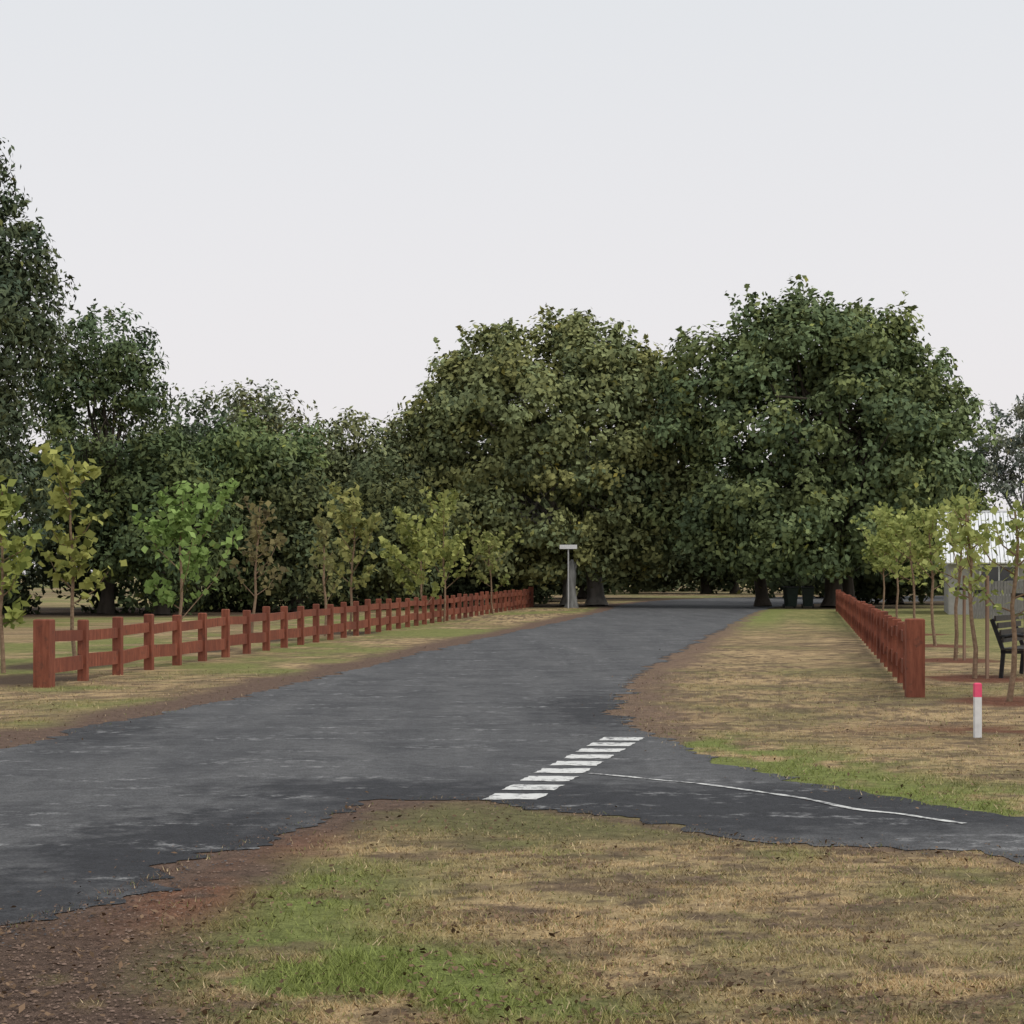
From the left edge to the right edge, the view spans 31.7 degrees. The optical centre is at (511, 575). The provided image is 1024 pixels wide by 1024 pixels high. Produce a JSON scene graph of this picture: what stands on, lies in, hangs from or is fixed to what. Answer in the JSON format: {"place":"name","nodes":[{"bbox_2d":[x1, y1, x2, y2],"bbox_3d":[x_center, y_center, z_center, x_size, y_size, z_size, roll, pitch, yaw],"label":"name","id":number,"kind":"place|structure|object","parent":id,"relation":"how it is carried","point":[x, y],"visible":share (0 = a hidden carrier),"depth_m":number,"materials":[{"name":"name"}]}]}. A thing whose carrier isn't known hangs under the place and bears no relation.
{"place":"outdoors","nodes":[
{"label":"outdoors","id":0,"kind":"place"},
{"bbox_2d":[0,576,1023,1023],"bbox_3d":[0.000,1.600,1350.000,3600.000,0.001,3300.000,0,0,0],"label":"ground","id":1,"kind":"structure","parent":0,"point":[816,638],"depth_m":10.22,"materials":[{"name":"beige plant"}]},
{"bbox_2d":[0,383,30,460],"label":"eucalyptus tree","id":2,"kind":"object","parent":1,"relation":"on","point":[10,412],"visible":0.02,"depth_m":72.44,"materials":[{"name":"green plant"}]},
{"bbox_2d":[0,475,43,672],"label":"plane tree sapling","id":3,"kind":"object","parent":1,"relation":"on","point":[10,505],"visible":1,"depth_m":29.53,"materials":[{"name":"green plant"}]},
{"bbox_2d":[0,137,80,604],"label":"eucalyptus tree","id":4,"kind":"object","parent":1,"relation":"on","point":[20,285],"visible":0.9,"depth_m":59.07,"materials":[{"name":"green plant"}]},
{"bbox_2d":[29,439,126,655],"bbox_3d":[-7.817,-0.424,32.286,1.656,4.057,1.382,0,0,0],"label":"plane tree sapling","id":5,"kind":"object","parent":1,"relation":"on","point":[57,500],"visible":1,"depth_m":32.32,"materials":[{"name":"green plant"}]},
{"bbox_2d":[20,407,175,604],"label":"eucalyptus tree","id":6,"kind":"object","parent":1,"relation":"on","point":[69,445],"visible":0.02,"depth_m":83.00,"materials":[{"name":"green plant"}]},
{"bbox_2d":[8,298,197,613],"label":"eucalyptus tree","id":7,"kind":"object","parent":1,"relation":"on","point":[137,402],"visible":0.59,"depth_m":73.98,"materials":[{"name":"green plant"}]},
{"bbox_2d":[76,408,253,614],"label":"eucalyptus tree","id":8,"kind":"object","parent":1,"relation":"on","point":[124,539],"visible":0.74,"depth_m":71.74,"materials":[{"name":"green plant"}]},
{"bbox_2d":[132,478,242,618],"bbox_3d":[-6.864,-0.287,37.894,2.275,3.779,2.246,0,0,0],"label":"plane tree sapling","id":9,"kind":"object","parent":1,"relation":"on","point":[181,521],"visible":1,"depth_m":38.05,"materials":[{"name":"green plant"}]},
{"bbox_2d":[128,380,257,606],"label":"eucalyptus tree","id":10,"kind":"object","parent":1,"relation":"on","point":[187,431],"visible":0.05,"depth_m":86.84,"materials":[{"name":"green plant"}]},
{"bbox_2d":[229,496,288,632],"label":"plane tree sapling","id":11,"kind":"object","parent":1,"relation":"on","point":[255,534],"visible":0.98,"depth_m":44.05,"materials":[{"name":"green plant"}]},
{"bbox_2d":[184,401,334,610],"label":"eucalyptus tree","id":12,"kind":"object","parent":1,"relation":"on","point":[241,461],"visible":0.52,"depth_m":78.61,"materials":[{"name":"green plant"}]},
{"bbox_2d":[211,377,327,603],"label":"eucalyptus tree","id":13,"kind":"object","parent":1,"relation":"on","point":[274,418],"visible":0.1,"depth_m":91.14,"materials":[{"name":"green plant"}]},
{"bbox_2d":[2,486,562,613],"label":"shrub thicket","id":14,"kind":"object","parent":1,"relation":"on","point":[461,583],"visible":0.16,"depth_m":77.83,"materials":[{"name":"green plant"}]},
{"bbox_2d":[33,587,533,687],"bbox_3d":[-2.867,1.085,58.898,0.248,1.030,66.888,0,0,7],"label":"timber post and rail fence","id":15,"kind":"object","parent":1,"relation":"on","point":[47,665],"visible":0.95,"depth_m":35.20,"materials":[{"name":"brown wood"}]},
{"bbox_2d":[220,440,377,612],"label":"eucalyptus tree","id":16,"kind":"object","parent":1,"relation":"on","point":[297,508],"visible":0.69,"depth_m":77.55,"materials":[{"name":"green plant"}]},
{"bbox_2d":[305,504,341,635],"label":"plane tree sapling","id":17,"kind":"object","parent":1,"relation":"on","point":[325,530],"visible":0.99,"depth_m":47.56,"materials":[{"name":"green plant"}]},
{"bbox_2d":[280,400,409,604],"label":"eucalyptus tree","id":18,"kind":"object","parent":1,"relation":"on","point":[343,467],"visible":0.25,"depth_m":87.00,"materials":[{"name":"green plant"}]},
{"bbox_2d":[310,481,382,632],"bbox_3d":[-4.539,-0.501,49.867,1.677,4.210,2.414,0,0,-28],"label":"plane tree sapling","id":19,"kind":"object","parent":1,"relation":"on","point":[352,508],"visible":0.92,"depth_m":49.93,"materials":[{"name":"green plant"}]},
{"bbox_2d":[322,450,460,609],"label":"eucalyptus tree","id":20,"kind":"object","parent":1,"relation":"on","point":[384,505],"visible":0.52,"depth_m":82.83,"materials":[{"name":"green plant"}]},
{"bbox_2d":[349,413,472,596],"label":"eucalyptus tree","id":21,"kind":"object","parent":1,"relation":"on","point":[407,450],"visible":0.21,"depth_m":91.67,"materials":[{"name":"green plant"}]},
{"bbox_2d":[378,506,464,603],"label":"plane tree sapling","id":22,"kind":"object","parent":1,"relation":"on","point":[419,536],"visible":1,"depth_m":59.19,"materials":[{"name":"green plant"}]},
{"bbox_2d":[410,484,493,604],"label":"eucalyptus tree","id":23,"kind":"object","parent":1,"relation":"on","point":[450,588],"visible":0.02,"depth_m":96.89,"materials":[{"name":"green plant"}]},
{"bbox_2d":[419,486,496,621],"bbox_3d":[-2.088,-0.751,62.176,2.518,4.705,2.033,0,0,-38],"label":"plane tree sapling","id":24,"kind":"object","parent":1,"relation":"on","point":[440,529],"visible":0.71,"depth_m":62.00,"materials":[{"name":"green plant"}]},
{"bbox_2d":[344,561,626,594],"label":"shrub thicket","id":25,"kind":"object","parent":1,"relation":"on","point":[607,591],"depth_m":150.29,"materials":[{"name":"green plant"}]},
{"bbox_2d":[460,522,523,613],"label":"plane tree sapling","id":26,"kind":"object","parent":1,"relation":"on","point":[494,546],"visible":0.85,"depth_m":74.99,"materials":[{"name":"green plant"}]},
{"bbox_2d":[0,649,1023,1023],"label":"leaf litter","id":27,"kind":"object","parent":1,"relation":"on","point":[278,989],"visible":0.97,"depth_m":7.21,"materials":[{"name":"brown plant"}]},
{"bbox_2d":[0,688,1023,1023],"bbox_3d":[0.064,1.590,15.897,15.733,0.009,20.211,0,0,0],"label":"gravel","id":28,"kind":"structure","parent":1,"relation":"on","point":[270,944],"depth_m":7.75,"materials":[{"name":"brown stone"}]},
{"bbox_2d":[20,542,1012,585],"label":"distant trees","id":29,"kind":"object","parent":1,"relation":"on","point":[33,561],"depth_m":276.40,"materials":[{"name":"green plant"}]},
{"bbox_2d":[426,402,643,601],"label":"elm tree","id":30,"kind":"object","parent":1,"relation":"on","point":[579,579],"visible":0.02,"depth_m":108.70,"materials":[{"name":"green plant"}]},
{"bbox_2d":[386,304,717,605],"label":"elm tree","id":31,"kind":"object","parent":1,"relation":"on","point":[584,379],"visible":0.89,"depth_m":90.73,"materials":[{"name":"green plant"}]},
{"bbox_2d":[560,544,576,607],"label":"street sign","id":32,"kind":"object","parent":1,"relation":"on","point":[568,546],"visible":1,"depth_m":87.92,"materials":[{"name":"grey metal"}]},
{"bbox_2d":[564,559,578,607],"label":"dead tree stump","id":33,"kind":"object","parent":1,"relation":"on","point":[573,602],"visible":0.91,"depth_m":89.41,"materials":[{"name":"grey wood"}]},
{"bbox_2d":[537,446,691,598],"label":"elm tree","id":34,"kind":"object","parent":1,"relation":"on","point":[582,593],"visible":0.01,"depth_m":123.55,"materials":[{"name":"green plant"}]},
{"bbox_2d":[604,582,637,591],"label":"elm tree","id":35,"kind":"object","parent":1,"relation":"on","point":[622,590],"depth_m":174.19,"materials":[{"name":"green plant"}]},
{"bbox_2d":[614,452,792,593],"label":"elm tree","id":36,"kind":"object","parent":1,"relation":"on","point":[730,579],"visible":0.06,"depth_m":155.97,"materials":[{"name":"green plant"}]},
{"bbox_2d":[625,574,814,591],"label":"shrub thicket","id":37,"kind":"object","parent":1,"relation":"on","point":[649,588],"visible":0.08,"depth_m":178.95,"materials":[{"name":"green plant"}]},
{"bbox_2d":[782,586,798,607],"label":"wheelie bin","id":38,"kind":"object","parent":1,"relation":"on","point":[790,594],"visible":0.99,"depth_m":88.33,"materials":[{"name":"green plastic"}]},
{"bbox_2d":[801,586,814,607],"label":"wheelie bin","id":39,"kind":"object","parent":1,"relation":"on","point":[807,594],"visible":1,"depth_m":88.61,"materials":[{"name":"green plastic"}]},
{"bbox_2d":[624,274,1003,606],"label":"elm tree","id":40,"kind":"object","parent":1,"relation":"on","point":[903,407],"visible":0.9,"depth_m":87.33,"materials":[{"name":"green plant"}]},
{"bbox_2d":[736,558,1012,594],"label":"shrub thicket","id":41,"kind":"object","parent":1,"relation":"on","point":[753,587],"visible":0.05,"depth_m":151.26,"materials":[{"name":"green plant"}]},
{"bbox_2d":[836,590,924,697],"bbox_3d":[9.903,1.084,51.874,0.250,1.032,57.244,0,0,9],"label":"timber post and rail fence","id":42,"kind":"object","parent":1,"relation":"on","point":[895,645],"visible":1,"depth_m":28.39,"materials":[{"name":"brown wood"}]},
{"bbox_2d":[766,443,1000,597],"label":"elm tree","id":43,"kind":"object","parent":1,"relation":"on","point":[794,581],"depth_m":126.13,"materials":[{"name":"green plant"}]},
{"bbox_2d":[861,511,907,610],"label":"plane tree sapling","id":44,"kind":"object","parent":1,"relation":"on","point":[869,555],"visible":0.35,"depth_m":67.96,"materials":[{"name":"green plant"}]},
{"bbox_2d":[850,501,945,618],"bbox_3d":[12.425,-0.400,57.965,3.060,4.002,1.779,0,0,12],"label":"plane tree sapling","id":45,"kind":"object","parent":1,"relation":"on","point":[881,544],"visible":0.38,"depth_m":57.91,"materials":[{"name":"green plant"}]},
{"bbox_2d":[820,423,992,603],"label":"elm tree","id":46,"kind":"object","parent":1,"relation":"on","point":[867,586],"visible":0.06,"depth_m":99.05,"materials":[{"name":"green plant"}]},
{"bbox_2d":[873,505,954,617],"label":"plane tree sapling","id":47,"kind":"object","parent":1,"relation":"on","point":[904,521],"visible":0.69,"depth_m":49.08,"materials":[{"name":"green plant"}]},
{"bbox_2d":[897,498,977,645],"bbox_3d":[9.721,-0.089,41.072,1.668,3.388,1.324,0,0,-36],"label":"plane tree sapling","id":48,"kind":"object","parent":1,"relation":"on","point":[922,542],"visible":0.82,"depth_m":40.96,"materials":[{"name":"green plant"}]},
{"bbox_2d":[919,484,1001,660],"bbox_3d":[8.544,-0.063,34.062,1.427,3.330,1.370,0,0,37],"label":"plane tree sapling","id":49,"kind":"object","parent":1,"relation":"on","point":[953,533],"visible":0.47,"depth_m":33.94,"materials":[{"name":"green plant"}]},
{"bbox_2d":[937,486,1001,678],"bbox_3d":[7.159,0.104,28.238,0.963,3.000,1.311,0,0,0],"label":"plane tree sapling","id":50,"kind":"object","parent":1,"relation":"on","point":[962,539],"visible":0.98,"depth_m":28.04,"materials":[{"name":"green plant"}]},
{"bbox_2d":[973,683,981,737],"bbox_3d":[4.600,1.330,17.800,0.072,0.540,0.047,0,0,-9],"label":"survey marker peg","id":51,"kind":"object","parent":1,"relation":"on","point":[977,710],"visible":1,"depth_m":17.78,"materials":[{"name":"white paint"}]},
{"bbox_2d":[944,561,1023,614],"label":"walls","id":52,"kind":"structure","parent":1,"relation":"on","point":[949,601],"depth_m":73.88,"materials":[{"name":"grey concrete"}]},
{"bbox_2d":[935,510,1023,563],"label":"roof","id":53,"kind":"structure","parent":52,"relation":"on","point":[985,516],"depth_m":75.02,"materials":[{"name":"white metal"}]},
{"bbox_2d":[981,567,1014,593],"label":"windows","id":54,"kind":"structure","parent":52,"relation":"attached to","point":[993,574],"depth_m":73.45,"materials":[{"name":"glass"}]},
{"bbox_2d":[979,565,1018,595],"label":"window frames","id":55,"kind":"structure","parent":52,"relation":"attached to","point":[999,570],"depth_m":73.44,"materials":[{"name":"grey metal"}]},
{"bbox_2d":[962,394,1023,558],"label":"eucalyptus tree","id":56,"kind":"object","parent":1,"relation":"on","point":[994,467],"visible":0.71,"depth_m":129.31,"materials":[{"name":"green plant"}]},
{"bbox_2d":[969,481,1023,701],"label":"plane tree sapling","id":57,"kind":"object","parent":1,"relation":"on","point":[1015,524],"visible":1,"depth_m":22.86,"materials":[{"name":"green plant"}]},
{"bbox_2d":[973,581,1023,618],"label":"paling fence","id":58,"kind":"object","parent":1,"relation":"on","point":[979,608],"visible":0.53,"depth_m":66.49,"materials":[{"name":"grey wood"}]},
{"bbox_2d":[990,615,1023,677],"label":"park bench","id":59,"kind":"object","parent":1,"relation":"on","point":[1003,636],"visible":0.87,"depth_m":28.10,"materials":[{"name":"black metal"}]},
{"bbox_2d":[0,596,1023,924],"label":"asphalt road","id":60,"kind":"structure","parent":0,"point":[122,802],"depth_m":14.81,"materials":[{"name":"grey asphalt"}]},
{"bbox_2d":[484,737,644,798],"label":"crosswalk","id":61,"kind":"structure","parent":60,"relation":"on","point":[537,786],"depth_m":14.62,"materials":[{"name":"paint"}]},
{"bbox_2d":[589,773,964,822],"bbox_3d":[1.844,1.590,13.097,0.280,0.001,3.727,0,0,-38],"label":"painted line","id":62,"kind":"object","parent":60,"relation":"on","point":[838,805],"visible":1,"depth_m":12.85,"materials":[{"name":"paint"}]},
{"bbox_2d":[0,0,1023,573],"label":"sky","id":63,"kind":"structure","parent":0,"point":[305,196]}
]}

